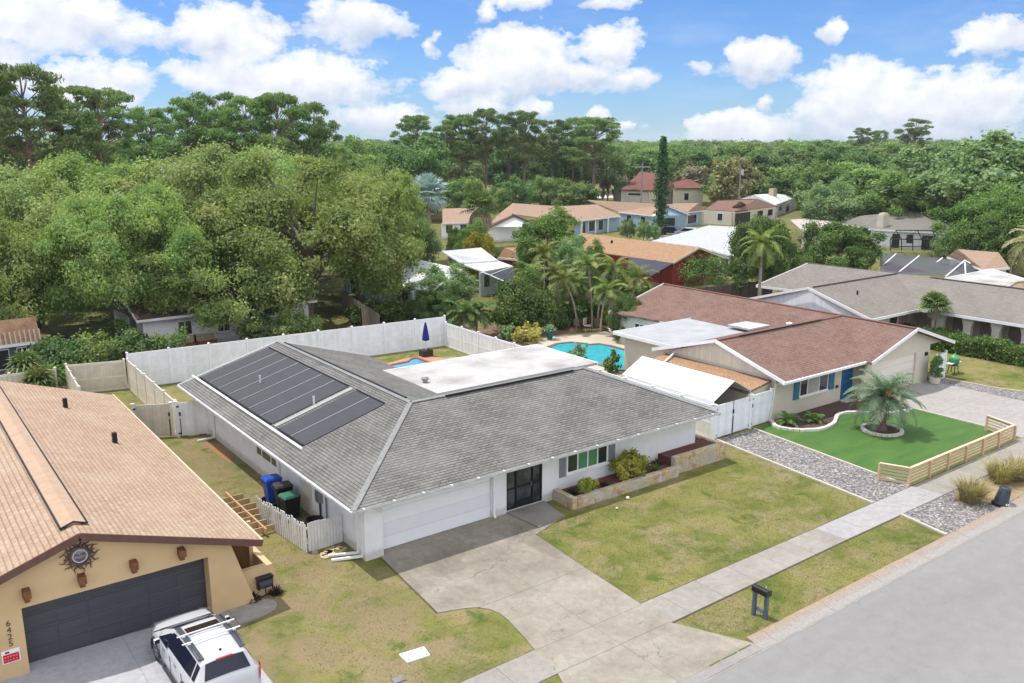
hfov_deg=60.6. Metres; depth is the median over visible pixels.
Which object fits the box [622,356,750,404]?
canopy carport
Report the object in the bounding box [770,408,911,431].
stone edging
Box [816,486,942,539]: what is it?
sidewalk
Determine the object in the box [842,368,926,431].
pindo palm
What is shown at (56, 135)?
slash pine
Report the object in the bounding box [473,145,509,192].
broadleaf tree
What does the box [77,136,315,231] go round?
live oak
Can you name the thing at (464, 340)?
vinyl fence
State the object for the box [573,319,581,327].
patio chair
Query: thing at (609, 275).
areca palm
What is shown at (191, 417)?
vinyl gate
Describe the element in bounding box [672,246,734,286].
garden shrub
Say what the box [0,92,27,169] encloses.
slash pine
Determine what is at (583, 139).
slash pine
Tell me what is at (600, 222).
window
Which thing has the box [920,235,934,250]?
window
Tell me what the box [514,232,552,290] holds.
tree
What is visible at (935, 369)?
potted shrub
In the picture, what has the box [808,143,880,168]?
broadleaf tree
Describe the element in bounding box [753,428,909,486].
lawn edging
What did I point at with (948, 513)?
gravel verge
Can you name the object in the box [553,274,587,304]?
areca palm
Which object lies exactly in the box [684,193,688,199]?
window
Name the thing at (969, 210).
tree
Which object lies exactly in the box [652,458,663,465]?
bromeliad
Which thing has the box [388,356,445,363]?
brick patio
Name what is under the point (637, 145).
broadleaf tree
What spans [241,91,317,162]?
slash pine
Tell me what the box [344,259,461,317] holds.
metal roofed house
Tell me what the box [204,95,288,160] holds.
slash pine
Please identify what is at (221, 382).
solar strip
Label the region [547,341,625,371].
swimming pool
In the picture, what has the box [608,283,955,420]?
red roofed house
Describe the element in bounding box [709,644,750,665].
moss strip
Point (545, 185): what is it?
broadleaf tree
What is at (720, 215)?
window
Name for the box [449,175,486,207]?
broadleaf tree
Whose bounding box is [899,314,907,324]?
dark door
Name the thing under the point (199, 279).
live oak
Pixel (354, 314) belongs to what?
garden shrub
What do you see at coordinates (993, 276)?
flat roofed extension
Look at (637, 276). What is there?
areca palm
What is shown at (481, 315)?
palm
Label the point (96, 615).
garage door
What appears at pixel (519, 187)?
broadleaf tree
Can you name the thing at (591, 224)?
window
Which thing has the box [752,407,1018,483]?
turf lawn
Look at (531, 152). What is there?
slash pine
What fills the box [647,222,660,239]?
tree
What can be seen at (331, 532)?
bin enclosure
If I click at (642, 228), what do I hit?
tree
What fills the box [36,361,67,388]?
yucca
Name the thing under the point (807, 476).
lawn edging
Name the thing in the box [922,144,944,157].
broadleaf tree
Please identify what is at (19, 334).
dark walled house
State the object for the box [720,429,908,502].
gravel strip
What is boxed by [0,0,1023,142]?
sky
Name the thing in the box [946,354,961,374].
kamado grill
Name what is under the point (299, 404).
solar strip
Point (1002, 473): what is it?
ornamental grass
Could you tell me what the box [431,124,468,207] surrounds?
slash pine
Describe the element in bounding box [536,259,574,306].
areca palm
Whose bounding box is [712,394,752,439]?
vinyl gate
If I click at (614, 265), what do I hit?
areca palm
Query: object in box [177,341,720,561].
grey roofed house
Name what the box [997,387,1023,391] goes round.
lawn edging
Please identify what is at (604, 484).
bromeliad
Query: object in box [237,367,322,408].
solar strip
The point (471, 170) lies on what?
broadleaf tree
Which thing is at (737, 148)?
broadleaf tree
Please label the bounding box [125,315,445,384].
vinyl fence
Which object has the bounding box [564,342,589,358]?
shrub
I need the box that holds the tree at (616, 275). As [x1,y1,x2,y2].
[595,264,640,301]
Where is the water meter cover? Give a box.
[390,674,405,682]
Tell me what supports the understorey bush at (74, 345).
on the back soil at (64, 386)
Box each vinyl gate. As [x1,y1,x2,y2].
[130,401,174,436]
[173,401,209,437]
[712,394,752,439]
[750,388,773,427]
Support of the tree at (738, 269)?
on the ground at (277, 641)
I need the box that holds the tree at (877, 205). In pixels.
[859,166,950,221]
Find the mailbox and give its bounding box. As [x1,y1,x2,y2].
[751,583,771,619]
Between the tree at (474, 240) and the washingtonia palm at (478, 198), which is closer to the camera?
the tree at (474, 240)
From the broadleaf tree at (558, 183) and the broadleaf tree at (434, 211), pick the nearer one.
the broadleaf tree at (434, 211)
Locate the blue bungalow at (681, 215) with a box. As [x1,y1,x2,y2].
[587,200,703,228]
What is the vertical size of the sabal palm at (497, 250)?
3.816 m
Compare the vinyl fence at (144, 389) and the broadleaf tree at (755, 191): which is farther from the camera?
the broadleaf tree at (755, 191)
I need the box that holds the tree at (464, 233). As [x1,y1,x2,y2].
[450,214,493,268]
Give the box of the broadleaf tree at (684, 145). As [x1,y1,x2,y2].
[668,140,695,165]
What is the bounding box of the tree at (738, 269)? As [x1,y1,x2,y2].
[721,211,812,294]
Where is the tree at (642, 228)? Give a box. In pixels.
[635,219,650,240]
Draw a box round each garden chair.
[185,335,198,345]
[194,332,216,344]
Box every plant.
[249,590,262,603]
[267,584,284,596]
[543,324,556,339]
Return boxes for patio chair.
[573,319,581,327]
[583,318,591,330]
[595,318,602,325]
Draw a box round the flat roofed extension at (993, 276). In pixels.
[946,269,1023,285]
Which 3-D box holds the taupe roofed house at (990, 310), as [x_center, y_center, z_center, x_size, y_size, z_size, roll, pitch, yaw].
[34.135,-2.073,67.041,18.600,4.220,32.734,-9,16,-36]
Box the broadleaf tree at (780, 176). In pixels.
[758,164,810,196]
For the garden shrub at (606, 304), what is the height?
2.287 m
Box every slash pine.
[0,62,101,177]
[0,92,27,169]
[31,84,122,151]
[50,85,148,170]
[111,105,177,159]
[149,96,233,165]
[168,91,251,151]
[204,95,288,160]
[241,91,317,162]
[275,101,348,162]
[390,114,441,160]
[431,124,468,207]
[440,113,489,180]
[462,107,506,188]
[491,117,527,180]
[497,110,553,182]
[531,119,575,204]
[550,116,593,182]
[558,116,624,188]
[845,127,878,146]
[870,130,892,146]
[893,118,934,146]
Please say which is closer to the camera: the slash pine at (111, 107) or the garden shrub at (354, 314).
the garden shrub at (354, 314)
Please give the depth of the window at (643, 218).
153.02 m
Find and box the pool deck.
[530,332,624,376]
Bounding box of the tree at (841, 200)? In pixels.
[788,179,875,228]
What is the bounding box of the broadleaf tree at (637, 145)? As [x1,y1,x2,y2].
[622,140,653,150]
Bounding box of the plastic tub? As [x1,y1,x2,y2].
[991,486,1011,506]
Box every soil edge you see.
[380,558,436,613]
[459,650,532,682]
[537,535,639,602]
[641,504,869,602]
[673,516,899,622]
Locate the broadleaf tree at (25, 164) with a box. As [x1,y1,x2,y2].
[0,141,53,171]
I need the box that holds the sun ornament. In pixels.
[59,541,99,573]
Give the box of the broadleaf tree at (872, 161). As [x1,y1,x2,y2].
[844,146,897,170]
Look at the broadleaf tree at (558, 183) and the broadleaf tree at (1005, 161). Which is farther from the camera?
the broadleaf tree at (558, 183)
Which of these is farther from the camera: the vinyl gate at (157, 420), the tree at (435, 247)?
the tree at (435, 247)
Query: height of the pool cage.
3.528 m
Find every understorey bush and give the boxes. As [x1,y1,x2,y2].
[17,333,87,372]
[44,331,108,381]
[60,328,125,366]
[90,315,148,345]
[103,328,156,371]
[131,322,190,352]
[229,304,290,339]
[271,305,324,335]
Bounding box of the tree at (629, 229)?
[616,218,636,238]
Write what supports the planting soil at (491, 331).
on the ground at (277, 641)
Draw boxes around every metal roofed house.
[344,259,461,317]
[442,248,511,296]
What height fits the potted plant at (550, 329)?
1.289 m
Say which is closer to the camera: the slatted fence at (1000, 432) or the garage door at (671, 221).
the slatted fence at (1000, 432)
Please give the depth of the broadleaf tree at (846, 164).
181.59 m
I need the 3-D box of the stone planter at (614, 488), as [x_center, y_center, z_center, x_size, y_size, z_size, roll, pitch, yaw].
[4.688,6.260,38.797,6.350,0.520,1.360,-9,16,-36]
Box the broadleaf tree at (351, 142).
[336,134,387,171]
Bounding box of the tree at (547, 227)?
[511,199,588,288]
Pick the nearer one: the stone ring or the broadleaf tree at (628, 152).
the stone ring
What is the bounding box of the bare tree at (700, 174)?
[672,160,711,190]
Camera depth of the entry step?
35.86 m
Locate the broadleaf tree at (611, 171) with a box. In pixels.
[574,139,631,199]
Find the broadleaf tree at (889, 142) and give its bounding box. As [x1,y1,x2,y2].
[874,137,915,151]
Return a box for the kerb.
[746,496,1023,648]
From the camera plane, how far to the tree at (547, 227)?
84.77 m
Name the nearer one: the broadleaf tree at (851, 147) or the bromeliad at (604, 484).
the bromeliad at (604, 484)
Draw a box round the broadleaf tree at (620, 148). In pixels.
[589,141,627,161]
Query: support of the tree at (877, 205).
on the ground at (277, 641)
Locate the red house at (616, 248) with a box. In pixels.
[569,233,725,284]
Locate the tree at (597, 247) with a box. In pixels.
[586,237,608,298]
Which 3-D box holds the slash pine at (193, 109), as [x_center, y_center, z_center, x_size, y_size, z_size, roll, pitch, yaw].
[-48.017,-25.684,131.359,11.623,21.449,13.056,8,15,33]
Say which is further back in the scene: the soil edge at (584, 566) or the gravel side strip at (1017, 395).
the gravel side strip at (1017, 395)
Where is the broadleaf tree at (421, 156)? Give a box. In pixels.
[385,134,455,210]
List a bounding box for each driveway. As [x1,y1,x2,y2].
[0,612,271,682]
[381,511,752,682]
[871,380,1023,437]
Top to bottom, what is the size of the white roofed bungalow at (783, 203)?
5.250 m
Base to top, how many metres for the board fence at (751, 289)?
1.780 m
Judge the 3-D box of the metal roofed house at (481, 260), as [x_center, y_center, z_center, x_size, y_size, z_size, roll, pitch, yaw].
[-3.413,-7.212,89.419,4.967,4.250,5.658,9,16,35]
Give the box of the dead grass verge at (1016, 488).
[953,478,1023,503]
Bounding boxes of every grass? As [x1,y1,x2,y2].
[944,470,1001,504]
[977,451,1022,484]
[992,450,1023,482]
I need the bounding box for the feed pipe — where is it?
[192,375,302,449]
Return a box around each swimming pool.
[389,357,429,367]
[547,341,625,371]
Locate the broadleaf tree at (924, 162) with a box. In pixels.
[881,138,957,181]
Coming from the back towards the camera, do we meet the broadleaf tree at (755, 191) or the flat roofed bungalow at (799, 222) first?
the broadleaf tree at (755, 191)
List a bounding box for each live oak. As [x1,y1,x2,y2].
[0,155,95,328]
[0,173,239,329]
[0,194,83,331]
[9,143,214,235]
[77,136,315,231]
[110,203,316,335]
[184,145,432,318]
[188,140,357,263]
[302,153,431,302]
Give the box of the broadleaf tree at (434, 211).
[420,190,445,213]
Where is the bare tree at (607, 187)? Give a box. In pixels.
[598,166,619,200]
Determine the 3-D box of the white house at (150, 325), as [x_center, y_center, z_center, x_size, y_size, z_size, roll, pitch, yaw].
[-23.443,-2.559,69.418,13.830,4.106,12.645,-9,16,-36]
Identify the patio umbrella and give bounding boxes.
[419,322,432,356]
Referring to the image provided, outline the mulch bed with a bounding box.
[774,399,903,429]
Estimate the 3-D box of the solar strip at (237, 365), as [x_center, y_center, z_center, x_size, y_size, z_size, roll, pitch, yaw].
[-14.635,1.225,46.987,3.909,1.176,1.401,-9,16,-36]
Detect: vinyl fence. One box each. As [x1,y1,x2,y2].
[0,366,57,387]
[65,358,127,391]
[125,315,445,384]
[126,358,176,435]
[445,321,713,438]
[934,350,947,377]
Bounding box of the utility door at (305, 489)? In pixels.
[300,478,312,514]
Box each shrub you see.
[343,299,382,324]
[371,295,424,323]
[486,259,567,333]
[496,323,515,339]
[511,321,542,343]
[551,299,585,328]
[564,293,604,326]
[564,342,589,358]
[577,477,598,493]
[589,297,612,321]
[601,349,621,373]
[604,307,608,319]
[607,447,651,480]
[624,284,651,296]
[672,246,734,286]
[927,222,957,257]
[928,354,943,383]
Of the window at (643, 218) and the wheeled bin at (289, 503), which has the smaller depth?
the wheeled bin at (289, 503)
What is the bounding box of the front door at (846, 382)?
[840,367,853,398]
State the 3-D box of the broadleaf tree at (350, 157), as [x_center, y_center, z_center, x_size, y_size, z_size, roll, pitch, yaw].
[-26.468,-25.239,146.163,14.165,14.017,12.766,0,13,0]
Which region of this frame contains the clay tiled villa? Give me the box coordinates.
[613,172,707,205]
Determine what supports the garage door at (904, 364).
in the red roofed house at (798, 359)
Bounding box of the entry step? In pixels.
[506,501,562,527]
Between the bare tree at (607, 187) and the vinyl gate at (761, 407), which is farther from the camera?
the bare tree at (607, 187)
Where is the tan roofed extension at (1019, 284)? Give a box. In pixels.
[1010,281,1023,287]
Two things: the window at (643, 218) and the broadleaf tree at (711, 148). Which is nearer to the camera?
the window at (643, 218)
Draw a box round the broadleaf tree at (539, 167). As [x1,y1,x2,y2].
[509,135,566,192]
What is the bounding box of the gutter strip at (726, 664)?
[679,510,1023,682]
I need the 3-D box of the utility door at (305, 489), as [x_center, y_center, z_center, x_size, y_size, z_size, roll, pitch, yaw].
[-8.486,6.100,36.044,0.040,1.980,1.100,-9,16,-36]
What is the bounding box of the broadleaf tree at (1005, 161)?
[933,126,1023,211]
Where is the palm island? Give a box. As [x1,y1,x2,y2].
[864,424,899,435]
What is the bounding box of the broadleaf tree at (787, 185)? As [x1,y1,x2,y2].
[759,177,790,194]
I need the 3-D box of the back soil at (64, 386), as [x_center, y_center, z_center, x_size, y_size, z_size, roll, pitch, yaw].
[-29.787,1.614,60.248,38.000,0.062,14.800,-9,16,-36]
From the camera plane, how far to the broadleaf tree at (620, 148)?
315.23 m
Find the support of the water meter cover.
on the ground at (277, 641)
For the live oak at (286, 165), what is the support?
on the ground at (277, 641)
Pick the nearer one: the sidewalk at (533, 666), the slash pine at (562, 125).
the sidewalk at (533, 666)
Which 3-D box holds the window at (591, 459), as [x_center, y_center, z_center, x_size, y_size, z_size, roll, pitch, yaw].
[3.319,5.061,38.320,2.500,1.170,0.120,-9,16,-36]
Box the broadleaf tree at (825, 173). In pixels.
[791,163,854,200]
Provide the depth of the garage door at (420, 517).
34.05 m
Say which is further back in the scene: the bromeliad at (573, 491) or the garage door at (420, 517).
the bromeliad at (573, 491)
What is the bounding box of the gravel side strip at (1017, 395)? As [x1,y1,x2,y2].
[940,379,1023,400]
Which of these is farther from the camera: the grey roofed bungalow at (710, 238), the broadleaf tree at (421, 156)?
the broadleaf tree at (421, 156)
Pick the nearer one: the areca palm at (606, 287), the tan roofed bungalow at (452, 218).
the areca palm at (606, 287)
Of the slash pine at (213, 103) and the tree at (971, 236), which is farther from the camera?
the slash pine at (213, 103)
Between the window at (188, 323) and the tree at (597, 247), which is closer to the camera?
the window at (188, 323)
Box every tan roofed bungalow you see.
[441,208,476,238]
[488,203,560,241]
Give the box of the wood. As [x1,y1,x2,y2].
[21,138,1021,167]
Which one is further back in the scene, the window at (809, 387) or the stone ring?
the window at (809, 387)
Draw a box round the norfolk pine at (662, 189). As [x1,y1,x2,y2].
[651,136,671,236]
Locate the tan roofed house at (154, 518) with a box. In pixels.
[0,381,281,681]
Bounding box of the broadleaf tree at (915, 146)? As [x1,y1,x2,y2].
[906,141,922,148]
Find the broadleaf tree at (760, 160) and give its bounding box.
[720,148,790,176]
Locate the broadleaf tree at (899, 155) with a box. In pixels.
[878,145,932,166]
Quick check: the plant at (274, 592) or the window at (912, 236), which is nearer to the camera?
the plant at (274, 592)
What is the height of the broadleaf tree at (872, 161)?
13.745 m
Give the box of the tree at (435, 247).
[394,211,445,263]
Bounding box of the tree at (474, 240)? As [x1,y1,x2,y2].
[461,229,495,278]
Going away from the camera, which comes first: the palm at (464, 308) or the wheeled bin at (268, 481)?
the wheeled bin at (268, 481)
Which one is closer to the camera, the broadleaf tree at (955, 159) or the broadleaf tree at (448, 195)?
the broadleaf tree at (955, 159)
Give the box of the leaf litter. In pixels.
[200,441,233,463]
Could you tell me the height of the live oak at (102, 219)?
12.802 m
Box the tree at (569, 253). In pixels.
[546,233,598,303]
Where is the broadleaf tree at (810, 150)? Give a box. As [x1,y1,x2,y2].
[774,144,823,169]
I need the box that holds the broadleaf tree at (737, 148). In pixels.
[708,138,757,172]
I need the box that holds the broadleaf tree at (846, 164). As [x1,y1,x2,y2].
[832,157,877,174]
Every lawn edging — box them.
[715,438,873,503]
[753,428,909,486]
[900,513,946,535]
[917,409,988,427]
[944,378,996,388]
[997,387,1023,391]
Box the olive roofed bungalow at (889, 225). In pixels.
[842,212,955,250]
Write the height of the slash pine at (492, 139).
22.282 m
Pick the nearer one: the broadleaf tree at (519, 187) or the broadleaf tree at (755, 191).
the broadleaf tree at (519, 187)
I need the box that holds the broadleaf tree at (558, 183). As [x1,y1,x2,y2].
[546,178,575,209]
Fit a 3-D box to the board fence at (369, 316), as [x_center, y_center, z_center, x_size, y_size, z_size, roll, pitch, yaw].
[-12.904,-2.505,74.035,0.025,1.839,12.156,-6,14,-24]
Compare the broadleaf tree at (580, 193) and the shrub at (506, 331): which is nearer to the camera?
the shrub at (506, 331)
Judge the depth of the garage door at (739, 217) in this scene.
161.96 m
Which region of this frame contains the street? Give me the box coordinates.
[705,512,1023,682]
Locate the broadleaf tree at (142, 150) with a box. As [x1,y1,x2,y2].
[119,142,174,167]
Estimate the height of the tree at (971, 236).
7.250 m
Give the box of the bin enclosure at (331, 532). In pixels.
[256,496,342,552]
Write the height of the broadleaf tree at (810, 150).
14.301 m
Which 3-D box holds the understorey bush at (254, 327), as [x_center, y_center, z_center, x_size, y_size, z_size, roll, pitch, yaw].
[-18.691,-1.062,64.927,4.457,3.758,3.679,-9,16,-36]
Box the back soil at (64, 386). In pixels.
[58,330,324,388]
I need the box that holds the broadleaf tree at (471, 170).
[430,148,484,181]
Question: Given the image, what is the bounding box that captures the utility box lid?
[399,646,429,663]
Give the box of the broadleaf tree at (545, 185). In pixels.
[527,174,557,205]
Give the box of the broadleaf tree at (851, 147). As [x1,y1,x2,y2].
[836,142,861,150]
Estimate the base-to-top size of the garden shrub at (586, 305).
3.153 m
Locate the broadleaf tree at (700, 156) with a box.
[677,146,719,178]
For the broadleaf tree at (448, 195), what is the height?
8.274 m
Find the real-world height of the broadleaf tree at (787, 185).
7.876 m
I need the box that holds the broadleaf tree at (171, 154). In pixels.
[146,136,185,158]
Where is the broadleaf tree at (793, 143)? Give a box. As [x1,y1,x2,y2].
[775,137,808,151]
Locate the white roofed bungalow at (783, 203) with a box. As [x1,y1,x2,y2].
[742,188,795,217]
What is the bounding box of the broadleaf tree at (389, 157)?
[377,142,408,178]
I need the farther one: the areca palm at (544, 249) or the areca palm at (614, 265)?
the areca palm at (544, 249)
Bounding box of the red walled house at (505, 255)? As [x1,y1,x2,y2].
[497,245,547,272]
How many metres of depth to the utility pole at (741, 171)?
182.88 m
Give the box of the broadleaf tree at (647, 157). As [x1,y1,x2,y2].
[625,143,680,181]
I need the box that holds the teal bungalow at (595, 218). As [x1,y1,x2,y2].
[560,204,620,235]
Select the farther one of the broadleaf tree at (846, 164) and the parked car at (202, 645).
the broadleaf tree at (846, 164)
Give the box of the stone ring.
[860,422,903,436]
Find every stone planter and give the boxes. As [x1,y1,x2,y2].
[553,462,678,509]
[658,433,725,473]
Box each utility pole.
[640,163,642,202]
[738,167,743,198]
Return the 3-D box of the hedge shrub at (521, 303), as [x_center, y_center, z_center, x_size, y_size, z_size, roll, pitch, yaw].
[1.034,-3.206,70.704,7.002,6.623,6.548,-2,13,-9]
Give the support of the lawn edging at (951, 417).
on the ground at (277, 641)
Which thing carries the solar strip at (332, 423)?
on the grey roofed house at (429, 449)
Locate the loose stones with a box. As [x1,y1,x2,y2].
[312,546,346,559]
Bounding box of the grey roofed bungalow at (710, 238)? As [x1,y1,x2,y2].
[652,226,743,278]
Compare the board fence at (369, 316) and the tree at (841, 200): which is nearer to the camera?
the board fence at (369, 316)
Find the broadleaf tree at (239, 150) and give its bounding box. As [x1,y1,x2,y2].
[229,144,250,156]
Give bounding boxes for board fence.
[341,291,379,325]
[697,280,771,297]
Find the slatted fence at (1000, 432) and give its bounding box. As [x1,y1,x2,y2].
[877,415,1016,484]
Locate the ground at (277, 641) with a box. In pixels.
[39,177,1023,682]
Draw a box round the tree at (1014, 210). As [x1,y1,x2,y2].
[977,191,1023,266]
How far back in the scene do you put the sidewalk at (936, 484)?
40.69 m
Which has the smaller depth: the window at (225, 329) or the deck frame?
the deck frame
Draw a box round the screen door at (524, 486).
[507,464,541,510]
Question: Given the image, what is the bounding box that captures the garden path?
[222,599,276,626]
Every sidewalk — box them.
[461,650,557,682]
[641,528,846,621]
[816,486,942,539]
[913,438,1023,494]
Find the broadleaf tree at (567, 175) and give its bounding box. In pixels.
[546,140,592,185]
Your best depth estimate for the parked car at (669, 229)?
142.56 m
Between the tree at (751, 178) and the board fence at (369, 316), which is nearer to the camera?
the board fence at (369, 316)
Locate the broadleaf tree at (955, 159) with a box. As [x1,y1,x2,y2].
[908,127,1023,224]
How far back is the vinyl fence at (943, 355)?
56.49 m
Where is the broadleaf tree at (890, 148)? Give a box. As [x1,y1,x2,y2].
[871,144,912,162]
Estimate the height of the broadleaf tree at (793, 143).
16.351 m
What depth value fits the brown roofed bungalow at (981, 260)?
89.55 m
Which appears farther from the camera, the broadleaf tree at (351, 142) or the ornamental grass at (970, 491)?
the broadleaf tree at (351, 142)
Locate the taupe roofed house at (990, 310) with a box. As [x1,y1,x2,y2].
[751,262,1023,343]
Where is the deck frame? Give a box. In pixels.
[221,492,280,534]
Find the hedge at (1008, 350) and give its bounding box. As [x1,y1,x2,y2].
[900,322,1023,367]
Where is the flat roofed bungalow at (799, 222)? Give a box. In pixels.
[790,217,837,248]
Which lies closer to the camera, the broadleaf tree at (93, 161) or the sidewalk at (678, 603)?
the sidewalk at (678, 603)
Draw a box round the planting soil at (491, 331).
[471,320,610,345]
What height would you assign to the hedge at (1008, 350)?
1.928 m
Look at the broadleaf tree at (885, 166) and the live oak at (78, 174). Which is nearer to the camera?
the live oak at (78, 174)
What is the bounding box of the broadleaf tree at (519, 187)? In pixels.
[494,176,538,212]
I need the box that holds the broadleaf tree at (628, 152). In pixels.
[612,147,637,185]
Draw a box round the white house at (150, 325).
[108,283,316,347]
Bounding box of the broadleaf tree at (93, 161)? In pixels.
[54,140,108,168]
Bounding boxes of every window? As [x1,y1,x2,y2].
[0,349,9,370]
[16,346,26,351]
[177,320,193,335]
[217,323,231,332]
[256,446,276,468]
[350,278,355,294]
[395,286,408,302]
[445,225,452,232]
[460,224,466,229]
[484,274,489,287]
[566,446,608,475]
[580,222,585,232]
[588,221,594,231]
[598,220,602,230]
[627,193,640,195]
[640,216,645,223]
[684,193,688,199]
[687,214,696,223]
[691,263,708,274]
[717,213,722,220]
[721,258,728,268]
[757,210,762,216]
[767,209,772,215]
[785,202,789,212]
[799,374,828,398]
[890,317,896,323]
[891,233,900,248]
[906,234,913,243]
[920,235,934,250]
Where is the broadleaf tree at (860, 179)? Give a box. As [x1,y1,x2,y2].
[834,162,908,231]
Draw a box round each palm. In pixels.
[411,171,449,254]
[442,300,482,330]
[456,299,499,331]
[459,188,499,235]
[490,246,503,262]
[511,261,546,285]
[527,241,559,293]
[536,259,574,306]
[546,264,585,329]
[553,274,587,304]
[556,269,591,313]
[570,247,605,327]
[585,259,623,317]
[590,276,626,332]
[595,254,634,330]
[595,275,632,300]
[616,260,658,296]
[619,276,652,294]
[739,223,786,299]
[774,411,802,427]
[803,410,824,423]
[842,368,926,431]
[917,289,954,344]
[1001,225,1023,273]
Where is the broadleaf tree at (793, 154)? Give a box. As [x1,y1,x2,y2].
[758,145,808,169]
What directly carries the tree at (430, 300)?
on the ground at (277, 641)
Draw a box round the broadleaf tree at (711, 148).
[707,145,716,151]
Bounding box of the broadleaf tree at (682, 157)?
[667,147,695,176]
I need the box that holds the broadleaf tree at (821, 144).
[811,139,835,160]
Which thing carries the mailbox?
on the ground at (277, 641)
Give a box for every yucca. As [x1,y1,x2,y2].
[4,348,42,373]
[18,364,58,387]
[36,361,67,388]
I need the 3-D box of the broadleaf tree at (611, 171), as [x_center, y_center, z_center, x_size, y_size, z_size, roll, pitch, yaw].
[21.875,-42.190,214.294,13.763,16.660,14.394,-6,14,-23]
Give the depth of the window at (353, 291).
87.81 m
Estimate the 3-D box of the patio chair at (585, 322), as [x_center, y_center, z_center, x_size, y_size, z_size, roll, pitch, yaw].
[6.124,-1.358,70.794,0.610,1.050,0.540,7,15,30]
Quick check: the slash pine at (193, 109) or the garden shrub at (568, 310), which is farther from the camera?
the slash pine at (193, 109)
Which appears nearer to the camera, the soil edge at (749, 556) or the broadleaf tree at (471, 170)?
the soil edge at (749, 556)
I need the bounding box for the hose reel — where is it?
[255,573,273,596]
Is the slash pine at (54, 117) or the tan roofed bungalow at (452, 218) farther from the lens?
the tan roofed bungalow at (452, 218)
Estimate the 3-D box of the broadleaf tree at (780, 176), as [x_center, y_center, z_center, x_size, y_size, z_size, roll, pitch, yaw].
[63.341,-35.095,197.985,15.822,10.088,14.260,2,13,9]
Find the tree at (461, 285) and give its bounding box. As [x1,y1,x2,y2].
[404,262,478,306]
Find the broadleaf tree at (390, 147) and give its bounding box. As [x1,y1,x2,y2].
[378,144,395,156]
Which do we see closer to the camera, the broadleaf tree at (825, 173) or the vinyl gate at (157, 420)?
the vinyl gate at (157, 420)
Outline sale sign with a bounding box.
[1,647,20,664]
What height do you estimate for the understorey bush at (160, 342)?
3.454 m
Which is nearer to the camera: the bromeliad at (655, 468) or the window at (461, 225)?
the bromeliad at (655, 468)
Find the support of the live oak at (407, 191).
on the ground at (277, 641)
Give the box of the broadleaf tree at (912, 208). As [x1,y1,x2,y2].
[861,166,953,213]
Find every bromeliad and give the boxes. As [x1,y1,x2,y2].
[566,486,578,495]
[599,480,609,486]
[649,462,663,471]
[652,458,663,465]
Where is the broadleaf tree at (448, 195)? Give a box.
[441,177,465,208]
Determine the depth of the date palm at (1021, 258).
75.22 m
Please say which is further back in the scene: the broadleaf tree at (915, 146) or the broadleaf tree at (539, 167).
the broadleaf tree at (915, 146)
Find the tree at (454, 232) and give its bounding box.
[444,226,460,264]
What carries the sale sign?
attached to the tan roofed house at (154, 518)
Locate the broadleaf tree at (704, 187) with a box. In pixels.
[699,173,715,195]
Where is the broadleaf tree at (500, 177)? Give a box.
[483,143,536,194]
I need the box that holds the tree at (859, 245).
[794,215,891,270]
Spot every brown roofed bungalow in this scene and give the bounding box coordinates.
[703,199,777,225]
[947,249,1009,276]
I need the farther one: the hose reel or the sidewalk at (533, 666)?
the hose reel
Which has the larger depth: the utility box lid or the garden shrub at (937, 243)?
the garden shrub at (937, 243)
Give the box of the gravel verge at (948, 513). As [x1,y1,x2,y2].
[905,459,1023,533]
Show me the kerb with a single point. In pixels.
(773, 633)
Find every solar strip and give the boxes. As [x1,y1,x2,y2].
[199,346,277,382]
[208,351,287,388]
[217,356,298,395]
[227,361,309,401]
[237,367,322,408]
[248,373,334,416]
[259,379,348,424]
[277,389,369,436]
[289,396,384,445]
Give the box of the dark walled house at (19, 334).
[0,317,40,374]
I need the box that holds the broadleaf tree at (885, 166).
[876,161,915,174]
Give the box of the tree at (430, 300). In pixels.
[409,287,461,324]
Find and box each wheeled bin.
[259,473,282,505]
[270,480,293,511]
[276,490,301,522]
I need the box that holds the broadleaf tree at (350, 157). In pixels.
[332,148,393,178]
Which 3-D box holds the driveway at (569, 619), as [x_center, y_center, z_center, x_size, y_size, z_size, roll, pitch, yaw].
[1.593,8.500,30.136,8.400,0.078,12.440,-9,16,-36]
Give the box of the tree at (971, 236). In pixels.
[947,215,1017,272]
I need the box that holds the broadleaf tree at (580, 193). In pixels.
[554,180,604,205]
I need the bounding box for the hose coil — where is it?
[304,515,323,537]
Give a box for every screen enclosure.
[483,266,515,283]
[628,258,672,282]
[879,253,977,276]
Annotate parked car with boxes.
[150,607,260,682]
[661,226,680,234]
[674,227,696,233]
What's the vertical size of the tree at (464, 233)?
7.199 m
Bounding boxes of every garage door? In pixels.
[21,559,207,662]
[382,478,489,548]
[664,218,674,226]
[735,212,749,224]
[869,353,914,394]
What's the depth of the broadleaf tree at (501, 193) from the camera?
163.68 m
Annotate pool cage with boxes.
[890,230,944,250]
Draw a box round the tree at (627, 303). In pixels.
[602,293,642,342]
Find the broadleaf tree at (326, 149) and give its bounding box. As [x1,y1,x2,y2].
[315,142,340,167]
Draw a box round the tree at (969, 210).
[928,175,1021,251]
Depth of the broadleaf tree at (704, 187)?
204.77 m
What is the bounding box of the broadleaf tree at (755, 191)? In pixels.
[748,176,764,194]
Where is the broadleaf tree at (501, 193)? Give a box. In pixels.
[481,185,516,214]

